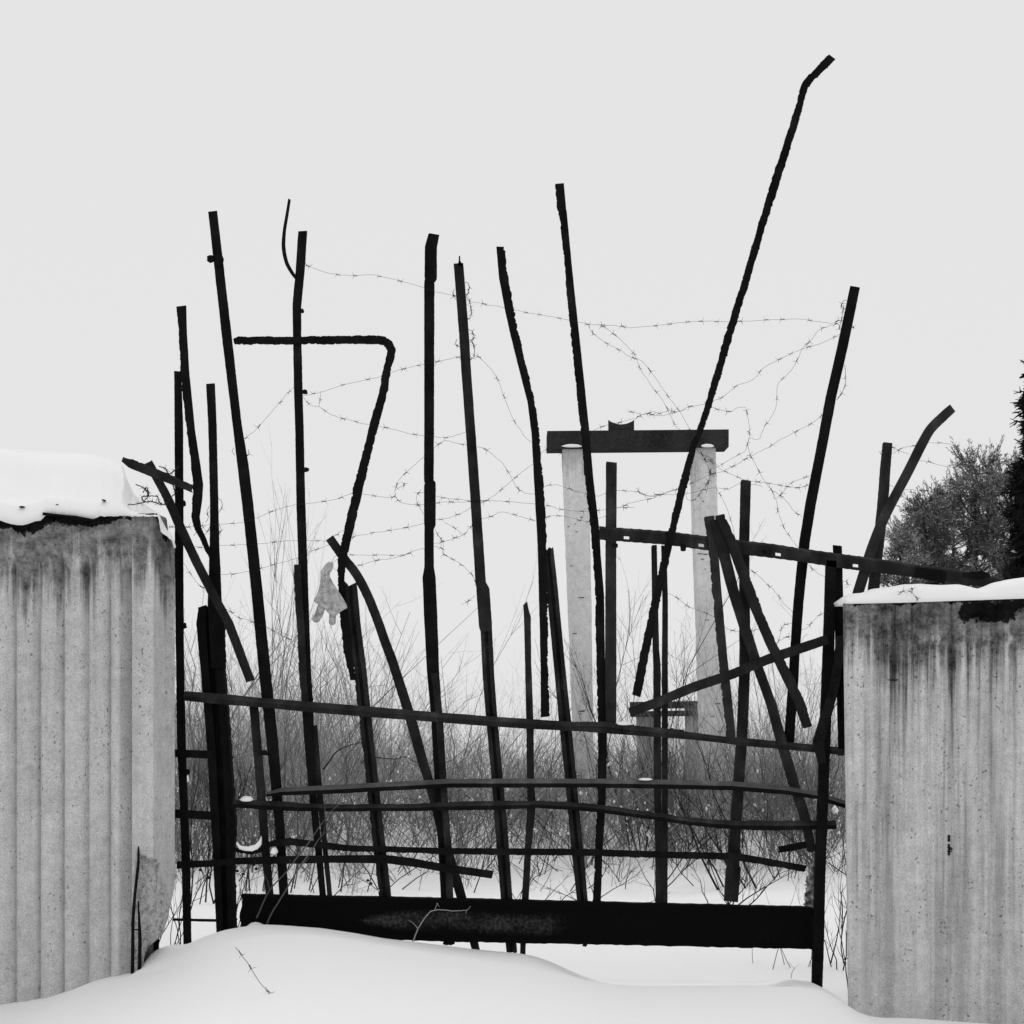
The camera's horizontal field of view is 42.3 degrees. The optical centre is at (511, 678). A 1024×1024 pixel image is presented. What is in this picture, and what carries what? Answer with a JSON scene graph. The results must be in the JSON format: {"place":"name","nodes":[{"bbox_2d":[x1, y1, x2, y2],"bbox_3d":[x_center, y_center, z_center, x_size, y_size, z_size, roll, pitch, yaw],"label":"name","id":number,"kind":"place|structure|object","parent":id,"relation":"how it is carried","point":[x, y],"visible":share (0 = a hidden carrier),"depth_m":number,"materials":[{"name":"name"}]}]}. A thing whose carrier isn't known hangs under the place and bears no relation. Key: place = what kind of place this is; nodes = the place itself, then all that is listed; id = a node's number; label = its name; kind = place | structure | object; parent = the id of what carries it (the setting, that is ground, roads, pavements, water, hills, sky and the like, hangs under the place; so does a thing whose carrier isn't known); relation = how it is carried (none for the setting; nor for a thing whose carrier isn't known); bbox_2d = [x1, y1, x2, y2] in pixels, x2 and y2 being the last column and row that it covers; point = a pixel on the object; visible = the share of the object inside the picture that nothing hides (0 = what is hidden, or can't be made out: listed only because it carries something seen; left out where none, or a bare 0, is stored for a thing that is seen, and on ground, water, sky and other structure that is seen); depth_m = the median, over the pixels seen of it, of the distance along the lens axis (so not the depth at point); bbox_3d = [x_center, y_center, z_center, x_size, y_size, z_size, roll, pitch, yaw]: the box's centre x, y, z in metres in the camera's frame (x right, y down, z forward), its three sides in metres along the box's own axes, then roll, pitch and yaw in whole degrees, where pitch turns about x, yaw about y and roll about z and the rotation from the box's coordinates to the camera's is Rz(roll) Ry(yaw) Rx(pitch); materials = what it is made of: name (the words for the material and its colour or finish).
{"place":"outdoors","nodes":[
{"label":"outdoors","id":0,"kind":"place"},
{"bbox_2d":[0,680,985,1023],"bbox_3d":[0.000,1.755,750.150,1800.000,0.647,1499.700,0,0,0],"label":"snow ground","id":1,"kind":"structure","parent":0,"point":[304,976],"depth_m":7.41,"materials":[{"name":"snow"}]},
{"bbox_2d":[0,449,175,1004],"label":"concrete wall","id":2,"kind":"structure","parent":1,"relation":"on","point":[87,747],"depth_m":7.57,"materials":[{"name":"concrete"}]},
{"bbox_2d":[42,512,94,520],"bbox_3d":[-2.513,-0.915,7.509,0.295,0.052,0.018,0,0,0],"label":"iron rod","id":3,"kind":"object","parent":2,"relation":"on","point":[61,515],"visible":1,"depth_m":7.50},
{"bbox_2d":[128,466,178,506],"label":"barbed wire","id":4,"kind":"object","parent":2,"relation":"attached to","point":[147,496],"visible":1,"depth_m":7.59,"materials":[{"name":"black metal"}]},
{"bbox_2d":[121,457,192,492],"bbox_3d":[-2.104,-1.208,7.865,0.429,0.179,0.042,0,0,-29],"label":"wooden slat","id":5,"kind":"object","parent":2,"relation":"attached to","point":[145,469],"visible":0.99,"depth_m":7.85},
{"bbox_2d":[159,838,213,944],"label":"bare shrub","id":6,"kind":"object","parent":1,"relation":"on","point":[179,923],"visible":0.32,"depth_m":8.14,"materials":[{"name":"grey plant"}]},
{"bbox_2d":[191,868,211,908],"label":"twig","id":7,"kind":"object","parent":6,"relation":"attached to","point":[207,877],"visible":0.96,"depth_m":8.12,"materials":[{"name":"grey plant"}]},
{"bbox_2d":[172,371,237,943],"bbox_3d":[-1.864,-0.095,8.070,0.397,3.543,0.100,0,0,0],"label":"gate post","id":8,"kind":"object","parent":1,"relation":"on","point":[221,814],"visible":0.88,"depth_m":8.04,"materials":[{"name":"metal"}]},
{"bbox_2d":[176,305,212,558],"bbox_3d":[-1.918,-1.487,8.018,0.218,1.531,0.035,0,0,0],"label":"bent iron bar","id":9,"kind":"object","parent":8,"relation":"attached to","point":[191,433],"visible":1,"depth_m":8.00,"materials":[{"name":"metal"}]},
{"bbox_2d":[175,717,254,903],"bbox_3d":[-2.543,1.005,11.465,0.764,1.958,0.729,0,0,-32],"label":"bare shrub","id":10,"kind":"object","parent":1,"relation":"on","point":[209,855],"visible":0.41,"depth_m":11.43,"materials":[{"name":"grey plant"}]},
{"bbox_2d":[236,864,257,908],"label":"twig","id":11,"kind":"object","parent":1,"relation":"on","point":[256,868],"visible":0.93,"depth_m":8.10,"materials":[{"name":"grey plant"}]},
{"bbox_2d":[187,667,307,891],"bbox_3d":[-2.499,0.922,12.457,1.242,2.240,1.014,0,0,0],"label":"bare shrub","id":12,"kind":"object","parent":1,"relation":"on","point":[244,770],"visible":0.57,"depth_m":12.41,"materials":[{"name":"grey plant"}]},
{"bbox_2d":[235,845,261,927],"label":"bare shrub","id":13,"kind":"object","parent":1,"relation":"on","point":[240,890],"visible":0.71,"depth_m":8.13,"materials":[{"name":"grey plant"}]},
{"bbox_2d":[236,948,272,993],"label":"barbed wire","id":14,"kind":"object","parent":1,"relation":"on","point":[253,972],"visible":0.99,"depth_m":6.25,"materials":[{"name":"black metal"}]},
{"bbox_2d":[237,444,347,817],"bbox_3d":[-2.989,-0.896,19.041,1.756,5.999,3.068,0,0,-30],"label":"birch sapling","id":15,"kind":"object","parent":1,"relation":"on","point":[279,598],"visible":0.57,"depth_m":19.09,"materials":[{"name":"grey plant"}]},
{"bbox_2d":[266,827,335,924],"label":"twig","id":16,"kind":"object","parent":1,"relation":"on","point":[303,862],"visible":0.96,"depth_m":7.86,"materials":[{"name":"grey plant"}]},
{"bbox_2d":[256,801,346,917],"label":"twig","id":17,"kind":"object","parent":1,"relation":"on","point":[290,866],"visible":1,"depth_m":7.87,"materials":[{"name":"grey plant"}]},
{"bbox_2d":[277,659,408,892],"bbox_3d":[-1.561,0.919,12.594,1.178,2.255,1.123,0,0,0],"label":"bare shrub","id":18,"kind":"object","parent":1,"relation":"on","point":[348,838],"visible":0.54,"depth_m":12.58,"materials":[{"name":"grey plant"}]},
{"bbox_2d":[335,866,372,894],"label":"twig","id":19,"kind":"object","parent":1,"relation":"on","point":[370,883],"visible":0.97,"depth_m":8.20,"materials":[{"name":"grey plant"}]},
{"bbox_2d":[323,742,432,769],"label":"fallen branch","id":20,"kind":"object","parent":1,"relation":"on","point":[363,760],"visible":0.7,"depth_m":8.30,"materials":[{"name":"wood"}]},
{"bbox_2d":[410,903,470,941],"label":"twig","id":21,"kind":"object","parent":1,"relation":"on","point":[428,914],"visible":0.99,"depth_m":7.88,"materials":[{"name":"grey"}]},
{"bbox_2d":[372,547,537,794],"bbox_3d":[-0.716,0.136,17.326,2.405,3.752,1.020,0,0,-15],"label":"birch sapling","id":22,"kind":"object","parent":1,"relation":"on","point":[483,688],"visible":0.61,"depth_m":17.21,"materials":[{"name":"grey plant"}]},
{"bbox_2d":[443,678,555,869],"bbox_3d":[-0.101,0.857,14.211,1.312,2.410,1.276,0,0,16],"label":"bare shrub","id":23,"kind":"object","parent":1,"relation":"on","point":[491,793],"visible":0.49,"depth_m":14.02,"materials":[{"name":"grey plant"}]},
{"bbox_2d":[175,550,845,895],"bbox_3d":[-0.621,0.357,18.716,27.086,3.981,14.130,0,0,0],"label":"brushwood thicket","id":24,"kind":"object","parent":1,"relation":"on","point":[643,792],"visible":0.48,"depth_m":15.00,"materials":[{"name":"plant"}]},
{"bbox_2d":[175,620,845,848],"bbox_3d":[-0.148,0.667,17.953,21.849,3.181,7.803,0,0,0],"label":"brushwood","id":25,"kind":"object","parent":1,"relation":"on","point":[400,759],"visible":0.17,"depth_m":16.70,"materials":[{"name":"grey plant"}]},
{"bbox_2d":[476,837,645,899],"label":"bare shrub","id":26,"kind":"object","parent":1,"relation":"on","point":[565,878],"visible":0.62,"depth_m":11.17,"materials":[{"name":"grey plant"}]},
{"bbox_2d":[546,420,728,841],"bbox_3d":[1.530,-0.424,16.105,2.213,5.456,0.389,0,0,0],"label":"concrete portal","id":27,"kind":"object","parent":1,"relation":"on","point":[620,438],"visible":0.6,"depth_m":16.00,"materials":[{"name":"concrete"}]},
{"bbox_2d":[580,612,702,850],"bbox_3d":[1.685,0.557,15.101,1.064,2.854,2.067,0,0,41],"label":"birch sapling","id":28,"kind":"object","parent":1,"relation":"on","point":[676,721],"visible":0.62,"depth_m":15.14,"materials":[{"name":"grey plant"}]},
{"bbox_2d":[564,522,762,850],"bbox_3d":[1.622,0.052,15.195,2.479,3.893,1.527,0,0,17],"label":"birch sapling","id":29,"kind":"object","parent":1,"relation":"on","point":[591,710],"visible":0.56,"depth_m":15.13,"materials":[{"name":"grey plant"}]},
{"bbox_2d":[630,701,699,775],"bbox_3d":[3.020,1.575,26.140,1.371,2.258,0.400,0,0,0],"label":"concrete portal","id":30,"kind":"object","parent":1,"relation":"on","point":[647,716],"visible":0.14,"depth_m":26.00,"materials":[{"name":"concrete"}]},
{"bbox_2d":[615,819,799,904],"bbox_3d":[1.649,1.591,11.053,1.599,0.946,0.553,0,0,0],"label":"bare shrub","id":31,"kind":"object","parent":1,"relation":"on","point":[755,892],"visible":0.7,"depth_m":10.99,"materials":[{"name":"grey plant"}]},
{"bbox_2d":[668,727,756,889],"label":"bare shrub","id":32,"kind":"object","parent":1,"relation":"on","point":[719,848],"visible":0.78,"depth_m":12.41,"materials":[{"name":"grey plant"}]},
{"bbox_2d":[671,668,817,862],"bbox_3d":[2.534,0.848,13.877,1.897,2.270,0.948,0,0,12],"label":"bare shrub","id":33,"kind":"object","parent":1,"relation":"on","point":[768,769],"visible":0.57,"depth_m":13.89,"materials":[{"name":"grey plant"}]},
{"bbox_2d":[676,593,843,880],"bbox_3d":[2.648,0.552,13.150,1.862,2.906,1.383,0,0,35],"label":"bare shrub","id":34,"kind":"object","parent":1,"relation":"on","point":[765,801],"visible":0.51,"depth_m":13.07,"materials":[{"name":"grey plant"}]},
{"bbox_2d":[749,857,832,969],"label":"bare shrub","id":35,"kind":"object","parent":1,"relation":"on","point":[790,905],"visible":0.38,"depth_m":9.24,"materials":[{"name":"grey plant"}]},
{"bbox_2d":[803,865,813,907],"bbox_3d":[1.924,1.381,8.542,0.094,0.370,0.083,0,0,0],"label":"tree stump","id":36,"kind":"object","parent":1,"relation":"on","point":[808,893],"visible":0.43,"depth_m":8.50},
{"bbox_2d":[787,852,846,969],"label":"bare shrub","id":37,"kind":"object","parent":1,"relation":"on","point":[833,950],"visible":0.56,"depth_m":9.37,"materials":[{"name":"grey plant"}]},
{"bbox_2d":[811,545,844,987],"bbox_3d":[1.898,0.567,7.963,0.209,2.744,0.085,0,0,0],"label":"gate post","id":38,"kind":"object","parent":1,"relation":"on","point":[832,681],"visible":0.93,"depth_m":7.93,"materials":[{"name":"metal"}]},
{"bbox_2d":[176,183,859,953],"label":"iron gate","id":39,"kind":"structure","parent":38,"relation":"attached to","point":[526,919],"depth_m":8.00,"materials":[{"name":"metal"}]},
{"bbox_2d":[145,460,254,682],"bbox_3d":[-1.869,-0.643,7.942,0.676,1.337,0.038,0,0,5],"label":"iron bar","id":40,"kind":"object","parent":39,"relation":"attached to","point":[197,563],"visible":0.87,"depth_m":7.92,"materials":[{"name":"metal"}]},
{"bbox_2d":[194,450,252,535],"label":"barbed wire","id":41,"kind":"object","parent":39,"relation":"attached to","point":[219,511],"visible":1,"depth_m":7.98,"materials":[{"name":"black metal"}]},
{"bbox_2d":[184,564,295,641],"bbox_3d":[-1.641,-0.459,7.975,0.685,0.478,0.077,0,0,-2],"label":"barbed wire","id":42,"kind":"object","parent":39,"relation":"attached to","point":[245,619],"visible":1,"depth_m":7.98,"materials":[{"name":"black metal"}]},
{"bbox_2d":[239,796,252,801],"bbox_3d":[-1.598,0.723,7.965,0.088,0.036,0.057,0,0,0],"label":"snow lump","id":43,"kind":"object","parent":39,"relation":"on","point":[246,798],"visible":1,"depth_m":7.95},
{"bbox_2d":[236,836,261,850],"bbox_3d":[-1.577,0.989,7.951,0.147,0.091,0.047,0,0,0],"label":"snow lump","id":44,"kind":"object","parent":39,"relation":"on","point":[257,845],"visible":1,"depth_m":7.93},
{"bbox_2d":[181,539,324,547],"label":"barbed wire","id":45,"kind":"object","parent":39,"relation":"attached to","point":[252,544],"visible":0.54,"depth_m":7.98,"materials":[{"name":"black metal"}]},
{"bbox_2d":[244,387,293,438],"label":"barbed wire","id":46,"kind":"object","parent":39,"relation":"attached to","point":[269,414],"visible":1,"depth_m":7.96,"materials":[{"name":"black metal"}]},
{"bbox_2d":[270,847,277,854],"bbox_3d":[-1.425,1.032,7.934,0.050,0.046,0.051,0,0,-44],"label":"snow lump","id":47,"kind":"object","parent":39,"relation":"attached to","point":[274,851],"visible":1,"depth_m":7.92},
{"bbox_2d":[220,544,329,576],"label":"barbed wire","id":48,"kind":"object","parent":39,"relation":"attached to","point":[273,564],"visible":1,"depth_m":7.97,"materials":[{"name":"black metal"}]},
{"bbox_2d":[281,199,296,278],"bbox_3d":[-1.346,-2.656,8.011,0.094,0.484,0.023,0,0,0],"label":"curved iron rod","id":49,"kind":"object","parent":39,"relation":"attached to","point":[290,270],"visible":1,"depth_m":8.00,"materials":[{"name":"metal"}]},
{"bbox_2d":[233,335,395,591],"bbox_3d":[-1.190,-1.294,7.997,0.980,1.549,0.035,0,0,0],"label":"bent iron bar","id":50,"kind":"object","parent":39,"relation":"attached to","point":[361,475],"visible":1,"depth_m":7.98,"materials":[{"name":"metal"}]},
{"bbox_2d":[347,548,423,566],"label":"barbed wire","id":51,"kind":"object","parent":50,"relation":"attached to","point":[382,559],"visible":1,"depth_m":7.97,"materials":[{"name":"black metal"}]},
{"bbox_2d":[169,457,531,528],"bbox_3d":[-0.972,-1.112,7.982,2.224,0.447,0.082,0,0,0],"label":"barbed wire","id":52,"kind":"object","parent":39,"relation":"attached to","point":[372,496],"visible":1,"depth_m":7.98,"materials":[{"name":"black metal"}]},
{"bbox_2d":[304,356,460,395],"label":"barbed wire","id":53,"kind":"object","parent":39,"relation":"attached to","point":[401,369],"visible":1,"depth_m":7.97,"materials":[{"name":"black metal"}]},
{"bbox_2d":[303,396,464,447],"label":"barbed wire","id":54,"kind":"object","parent":39,"relation":"attached to","point":[389,428],"visible":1,"depth_m":7.97,"materials":[{"name":"black metal"}]},
{"bbox_2d":[327,464,532,540],"bbox_3d":[-0.487,-1.061,7.982,1.256,0.473,0.084,0,0,0],"label":"barbed wire","id":55,"kind":"object","parent":39,"relation":"attached to","point":[440,519],"visible":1,"depth_m":7.98,"materials":[{"name":"black metal"}]},
{"bbox_2d":[434,523,475,604],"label":"barbed wire","id":56,"kind":"object","parent":39,"relation":"attached to","point":[441,541],"visible":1,"depth_m":7.97,"materials":[{"name":"black metal"}]},
{"bbox_2d":[452,282,476,360],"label":"barbed wire","id":57,"kind":"object","parent":39,"relation":"attached to","point":[467,319],"visible":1,"depth_m":7.98,"materials":[{"name":"black metal"}]},
{"bbox_2d":[473,355,531,493],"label":"barbed wire","id":58,"kind":"object","parent":39,"relation":"attached to","point":[513,419],"visible":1,"depth_m":7.99,"materials":[{"name":"black metal"}]},
{"bbox_2d":[496,246,549,716],"bbox_3d":[0.068,-1.186,8.018,0.324,2.844,0.035,0,0,0],"label":"iron bar","id":59,"kind":"object","parent":39,"relation":"attached to","point":[536,453],"visible":1,"depth_m":8.00,"materials":[{"name":"metal"}]},
{"bbox_2d":[300,263,840,329],"bbox_3d":[0.363,-2.300,7.980,3.278,0.404,0.082,0,0,0],"label":"barbed wire","id":60,"kind":"object","parent":39,"relation":"attached to","point":[780,319],"visible":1,"depth_m":7.97,"materials":[{"name":"black metal"}]},
{"bbox_2d":[598,324,679,429],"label":"barbed wire","id":61,"kind":"object","parent":60,"relation":"attached to","point":[641,371],"visible":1,"depth_m":7.97,"materials":[{"name":"black metal"}]},
{"bbox_2d":[588,324,694,435],"bbox_3d":[0.787,-1.777,7.988,0.658,0.701,0.088,0,0,0],"label":"barbed wire","id":62,"kind":"object","parent":60,"relation":"hanging from","point":[649,373],"visible":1,"depth_m":7.98,"materials":[{"name":"black metal"}]},
{"bbox_2d":[536,447,607,521],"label":"barbed wire","id":63,"kind":"object","parent":39,"relation":"attached to","point":[583,511],"visible":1,"depth_m":7.98,"materials":[{"name":"black metal"}]},
{"bbox_2d":[616,721,631,724],"bbox_3d":[0.674,0.269,7.960,0.110,0.026,0.057,0,0,0],"label":"snow lump","id":64,"kind":"object","parent":39,"relation":"on","point":[623,723],"visible":1,"depth_m":7.94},
{"bbox_2d":[595,402,704,429],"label":"barbed wire","id":65,"kind":"object","parent":39,"relation":"attached to","point":[651,414],"visible":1,"depth_m":7.96,"materials":[{"name":"black metal"}]},
{"bbox_2d":[617,482,762,510],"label":"barbed wire","id":66,"kind":"object","parent":39,"relation":"attached to","point":[668,494],"visible":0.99,"depth_m":7.97,"materials":[{"name":"black metal"}]},
{"bbox_2d":[668,593,757,631],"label":"barbed wire","id":67,"kind":"object","parent":39,"relation":"attached to","point":[706,613],"visible":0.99,"depth_m":7.97,"materials":[{"name":"black metal"}]},
{"bbox_2d":[706,407,774,496],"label":"barbed wire","id":68,"kind":"object","parent":39,"relation":"attached to","point":[709,472],"visible":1,"depth_m":7.97,"materials":[{"name":"black metal"}]},
{"bbox_2d":[686,449,810,500],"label":"barbed wire","id":69,"kind":"object","parent":39,"relation":"attached to","point":[736,477],"visible":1,"depth_m":7.99,"materials":[{"name":"black metal"}]},
{"bbox_2d":[716,488,784,604],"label":"barbed wire","id":70,"kind":"object","parent":39,"relation":"attached to","point":[749,568],"visible":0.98,"depth_m":7.99,"materials":[{"name":"black metal"}]},
{"bbox_2d":[688,413,824,485],"bbox_3d":[1.470,-1.378,7.983,0.822,0.443,0.067,0,0,0],"label":"barbed wire","id":71,"kind":"object","parent":39,"relation":"attached to","point":[760,451],"visible":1,"depth_m":7.99,"materials":[{"name":"black metal"}]},
{"bbox_2d":[714,332,842,400],"bbox_3d":[1.593,-1.864,7.976,0.820,0.459,0.073,0,0,0],"label":"barbed wire","id":72,"kind":"object","parent":39,"relation":"attached to","point":[773,362],"visible":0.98,"depth_m":7.97,"materials":[{"name":"black metal"}]},
{"bbox_2d":[774,473,814,547],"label":"barbed wire","id":73,"kind":"object","parent":39,"relation":"attached to","point":[806,476],"visible":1,"depth_m":7.98,"materials":[{"name":"black metal"}]},
{"bbox_2d":[752,322,839,439],"bbox_3d":[1.712,-1.800,7.974,0.563,0.722,0.071,0,0,3],"label":"barbed wire","id":74,"kind":"object","parent":39,"relation":"attached to","point":[794,365],"visible":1,"depth_m":7.97,"materials":[{"name":"black metal"}]},
{"bbox_2d":[777,614,821,642],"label":"barbed wire","id":75,"kind":"object","parent":39,"relation":"attached to","point":[790,636],"visible":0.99,"depth_m":7.97,"materials":[{"name":"black metal"}]},
{"bbox_2d":[837,300,854,397],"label":"barbed wire","id":76,"kind":"object","parent":39,"relation":"attached to","point":[842,330],"visible":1,"depth_m":7.98,"materials":[{"name":"black metal"}]},
{"bbox_2d":[628,635,828,716],"bbox_3d":[1.289,-0.015,7.897,1.199,0.491,0.035,0,0,0],"label":"iron bar","id":77,"kind":"object","parent":38,"relation":"attached to","point":[738,671],"visible":1,"depth_m":7.88,"materials":[{"name":"metal"}]},
{"bbox_2d":[835,920,847,987],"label":"twig","id":78,"kind":"object","parent":1,"relation":"on","point":[842,957],"visible":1,"depth_m":7.72,"materials":[{"name":"grey plant"}]},
{"bbox_2d":[836,853,846,938],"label":"twig","id":79,"kind":"object","parent":1,"relation":"on","point":[844,906],"visible":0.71,"depth_m":8.41,"materials":[{"name":"grey plant"}]},
{"bbox_2d":[880,512,933,587],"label":"bush","id":80,"kind":"object","parent":1,"relation":"on","point":[906,534],"visible":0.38,"depth_m":41.73,"materials":[{"name":"grey plant"}]},
{"bbox_2d":[834,577,1023,1023],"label":"concrete wall","id":81,"kind":"structure","parent":1,"relation":"on","point":[934,730],"depth_m":7.66,"materials":[{"name":"grey"}]},
{"bbox_2d":[599,526,1003,586],"bbox_3d":[1.738,-0.728,7.940,2.429,0.374,0.040,0,0,0],"label":"slotted rail","id":82,"kind":"object","parent":81,"relation":"on","point":[936,575],"visible":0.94,"depth_m":7.93,"materials":[{"name":"metal"}]},
{"bbox_2d":[704,515,735,743],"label":"iron bar","id":83,"kind":"object","parent":82,"relation":"attached to","point":[716,591],"visible":1,"depth_m":7.90,"materials":[{"name":"metal"}]},
{"bbox_2d":[632,55,834,696],"bbox_3d":[1.325,-1.804,7.918,1.208,3.834,0.035,0,0,0],"label":"iron bar","id":84,"kind":"object","parent":82,"relation":"attached to","point":[823,65],"visible":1,"depth_m":7.90,"materials":[{"name":"metal"}]},
{"bbox_2d":[710,519,814,851],"bbox_3d":[1.506,0.048,7.952,0.665,2.002,0.048,0,0,-10],"label":"iron bar","id":85,"kind":"object","parent":82,"relation":"attached to","point":[752,651],"visible":0.99,"depth_m":7.93,"materials":[{"name":"metal"}]},
{"bbox_2d":[778,841,806,852],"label":"iron bar","id":86,"kind":"object","parent":85,"relation":"attached to","point":[793,847],"visible":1,"depth_m":8.02,"materials":[{"name":"metal"}]},
{"bbox_2d":[715,514,811,727],"bbox_3d":[1.494,-0.340,7.878,0.575,1.275,0.035,0,0,0],"label":"iron bar","id":87,"kind":"object","parent":82,"relation":"attached to","point":[788,679],"visible":1,"depth_m":7.86,"materials":[{"name":"metal"}]},
{"bbox_2d":[852,405,954,593],"bbox_3d":[2.361,-1.071,7.984,0.620,1.160,0.007,0,0,0],"label":"curved iron strip","id":88,"kind":"object","parent":81,"relation":"attached to","point":[938,421],"visible":0.99,"depth_m":7.98,"materials":[{"name":"metal"}]},
{"bbox_2d":[884,481,979,584],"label":"pine tree","id":89,"kind":"object","parent":1,"relation":"on","point":[932,525],"visible":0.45,"depth_m":43.45,"materials":[{"name":"grey plant"}]},
{"bbox_2d":[918,488,1000,586],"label":"pine tree","id":90,"kind":"object","parent":1,"relation":"on","point":[966,553],"visible":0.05,"depth_m":48.45,"materials":[{"name":"grey plant"}]},
{"bbox_2d":[924,434,1015,587],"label":"pine tree","id":91,"kind":"object","parent":1,"relation":"on","point":[965,534],"visible":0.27,"depth_m":46.58,"materials":[{"name":"grey plant"}]},
{"bbox_2d":[964,446,1023,588],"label":"pine tree","id":92,"kind":"object","parent":1,"relation":"on","point":[992,477],"visible":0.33,"depth_m":44.97,"materials":[{"name":"grey plant"}]},
{"bbox_2d":[997,360,1023,579],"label":"spruce tree","id":93,"kind":"object","parent":1,"relation":"on","point":[1016,490],"visible":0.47,"depth_m":39.91,"materials":[{"name":"grey plant"}]},
{"bbox_2d":[1000,447,1023,577],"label":"spruce tree","id":94,"kind":"object","parent":1,"relation":"on","point":[1013,551],"visible":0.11,"depth_m":41.05,"materials":[{"name":"grey plant"}]},
{"bbox_2d":[0,0,1023,679],"label":"sky","id":95,"kind":"structure","parent":0,"point":[384,126],"materials":[{"name":"white"}]},
{"bbox_2d":[868,442,891,589],"bbox_3d":[2.238,-0.964,8.068,0.147,0.944,0.035,0,0,0],"label":"fence stake","id":96,"kind":"object","parent":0,"point":[883,497],"visible":0.77,"depth_m":8.05,"materials":[{"name":"metal"}]},
{"bbox_2d":[880,440,964,467],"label":"barbed wire","id":97,"kind":"object","parent":96,"relation":"attached to","point":[928,459],"visible":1,"depth_m":8.05,"materials":[{"name":"black metal"}]},
{"bbox_2d":[890,485,1004,555],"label":"barbed wire","id":98,"kind":"object","parent":96,"relation":"attached to","point":[937,494],"visible":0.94,"depth_m":8.08,"materials":[{"name":"black metal"}]},
{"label":"barbed wire","id":99,"kind":"object","parent":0,"visible":0},
{"bbox_2d":[312,562,346,624],"bbox_3d":[-1.092,-0.508,7.929,0.214,0.382,0.085,0,0,0],"label":"knitted glove","id":100,"kind":"object","parent":99,"relation":"hanging from","point":[329,599],"visible":1,"depth_m":7.91,"materials":[{"name":"fabric"}]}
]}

